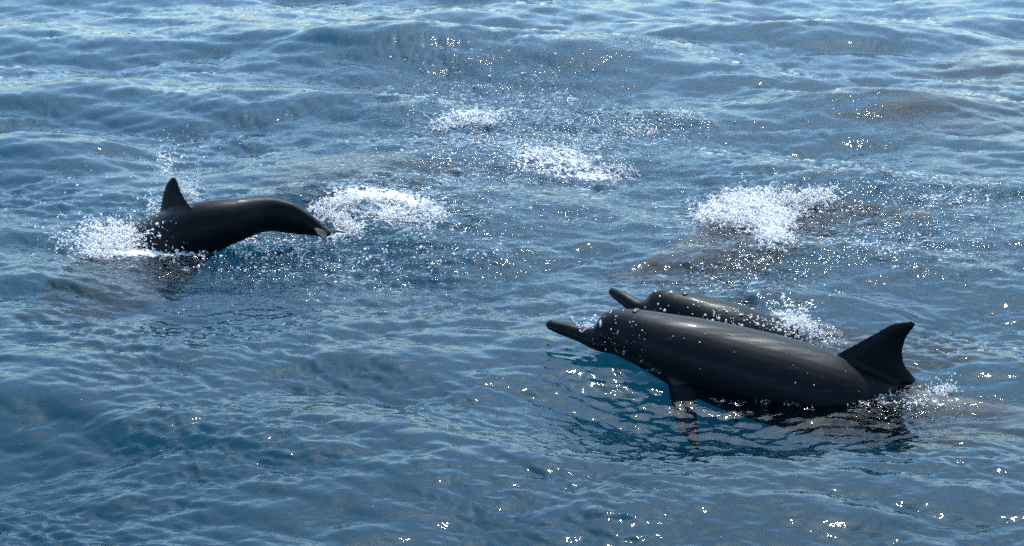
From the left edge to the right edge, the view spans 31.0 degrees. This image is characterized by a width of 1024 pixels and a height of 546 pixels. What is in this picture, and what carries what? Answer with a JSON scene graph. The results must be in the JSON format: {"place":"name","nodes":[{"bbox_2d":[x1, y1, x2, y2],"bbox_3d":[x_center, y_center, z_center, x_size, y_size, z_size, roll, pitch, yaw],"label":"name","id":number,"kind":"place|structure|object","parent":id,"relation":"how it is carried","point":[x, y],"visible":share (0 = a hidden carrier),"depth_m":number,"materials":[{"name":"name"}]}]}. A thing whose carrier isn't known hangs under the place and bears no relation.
{"place":"outdoors","nodes":[
{"label":"outdoors","id":0,"kind":"place"},
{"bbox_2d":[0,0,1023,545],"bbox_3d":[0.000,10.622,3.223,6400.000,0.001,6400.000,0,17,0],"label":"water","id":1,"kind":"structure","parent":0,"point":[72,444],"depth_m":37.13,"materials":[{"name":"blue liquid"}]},
{"bbox_2d":[0,0,1023,545],"bbox_3d":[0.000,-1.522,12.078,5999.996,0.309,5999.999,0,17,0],"label":"sea","id":2,"kind":"structure","parent":0,"point":[582,114],"depth_m":9.09,"materials":[{"name":"liquid"}]},
{"bbox_2d":[26,208,207,264],"bbox_3d":[-1.622,-0.153,7.620,0.739,0.342,0.645,-6,18,-19],"label":"splash","id":3,"kind":"object","parent":2,"relation":"on","point":[95,243],"visible":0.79,"depth_m":7.63,"materials":[{"name":"white liquid"}]},
{"bbox_2d":[15,178,345,329],"bbox_3d":[-1.526,-0.071,7.989,1.664,0.806,0.521,8,19,24],"label":"dolphin","id":4,"kind":"object","parent":2,"relation":"in","point":[214,225],"visible":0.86,"depth_m":7.74,"materials":[{"name":"black"}]},
{"bbox_2d":[101,87,291,265],"bbox_3d":[-1.315,-0.408,7.871,0.891,0.738,0.456,0,17,0],"label":"splash","id":5,"kind":"object","parent":2,"relation":"on","point":[190,192],"visible":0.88,"depth_m":7.86,"materials":[{"name":"white liquid"}]},
{"bbox_2d":[40,135,614,320],"bbox_3d":[-1.436,-0.301,8.229,3.785,0.144,1.900,16,23,42],"label":"sea foam","id":6,"kind":"object","parent":2,"relation":"on","point":[294,239],"visible":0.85,"depth_m":7.61,"materials":[{"name":"white"}]},
{"bbox_2d":[250,151,505,217],"bbox_3d":[-0.657,-0.590,9.877,1.368,0.274,0.631,-13,21,-36],"label":"dolphin","id":7,"kind":"object","parent":2,"relation":"on","point":[306,197],"visible":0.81,"depth_m":9.47,"materials":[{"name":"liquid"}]},
{"bbox_2d":[306,185,485,239],"bbox_3d":[-0.530,-0.256,7.957,0.836,0.140,0.554,0,17,0],"label":"splash","id":8,"kind":"object","parent":2,"relation":"on","point":[348,227],"visible":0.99,"depth_m":8.02,"materials":[{"name":"white liquid"}]},
{"bbox_2d":[340,22,735,209],"bbox_3d":[0.136,-1.079,10.520,2.106,0.252,5.084,0,17,0],"label":"sea foam","id":9,"kind":"object","parent":2,"relation":"on","point":[489,121],"visible":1,"depth_m":9.45,"materials":[{"name":"white"}]},
{"bbox_2d":[570,310,876,421],"bbox_3d":[0.704,0.293,6.189,1.060,0.284,0.195,6,18,19],"label":"splash","id":10,"kind":"object","parent":2,"relation":"on","point":[589,325],"visible":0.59,"depth_m":6.28,"materials":[{"name":"white liquid"}]},
{"bbox_2d":[645,290,851,346],"bbox_3d":[0.871,0.178,6.503,0.755,0.300,0.363,-3,17,-9],"label":"splash","id":11,"kind":"object","parent":2,"relation":"on","point":[806,325],"visible":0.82,"depth_m":6.53,"materials":[{"name":"white liquid"}]},
{"bbox_2d":[655,173,886,252],"bbox_3d":[1.063,-0.291,7.954,0.821,0.196,0.951,13,21,37],"label":"splash","id":12,"kind":"object","parent":2,"relation":"on","point":[753,209],"visible":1,"depth_m":8.01,"materials":[{"name":"white liquid"}]},
{"bbox_2d":[607,200,957,305],"bbox_3d":[1.199,-0.112,8.211,1.724,0.362,0.537,-4,17,-14],"label":"dolphin","id":13,"kind":"object","parent":2,"relation":"in","point":[669,259],"visible":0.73,"depth_m":8.00,"materials":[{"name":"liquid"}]},
{"bbox_2d":[546,308,1023,451],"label":"dolphin","id":14,"kind":"object","parent":2,"relation":"in","point":[736,370],"visible":0.94,"depth_m":6.09,"materials":[{"name":"black"}]},
{"bbox_2d":[608,288,1023,422],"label":"dolphin","id":15,"kind":"object","parent":2,"relation":"in","point":[943,357],"visible":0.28,"depth_m":6.62,"materials":[{"name":"black"}]},
{"bbox_2d":[658,167,1020,295],"bbox_3d":[1.488,-0.204,7.812,1.207,0.120,2.775,15,22,40],"label":"sea foam","id":16,"kind":"object","parent":2,"relation":"on","point":[883,204],"visible":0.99,"depth_m":7.76,"materials":[{"name":"white"}]},
{"bbox_2d":[716,373,971,410],"bbox_3d":[1.073,0.370,5.956,0.807,0.195,0.247,0,17,0],"label":"splash","id":17,"kind":"object","parent":2,"relation":"on","point":[937,391],"visible":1,"depth_m":6.01,"materials":[{"name":"white liquid"}]},
{"bbox_2d":[836,92,1023,149],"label":"dolphin","id":18,"kind":"object","parent":2,"relation":"in","point":[967,117],"visible":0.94,"depth_m":10.81,"materials":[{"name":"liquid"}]},
{"bbox_2d":[907,45,1023,98],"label":"dolphin","id":19,"kind":"object","parent":2,"relation":"in","point":[1012,71],"visible":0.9,"depth_m":12.20,"materials":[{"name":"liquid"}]}
]}

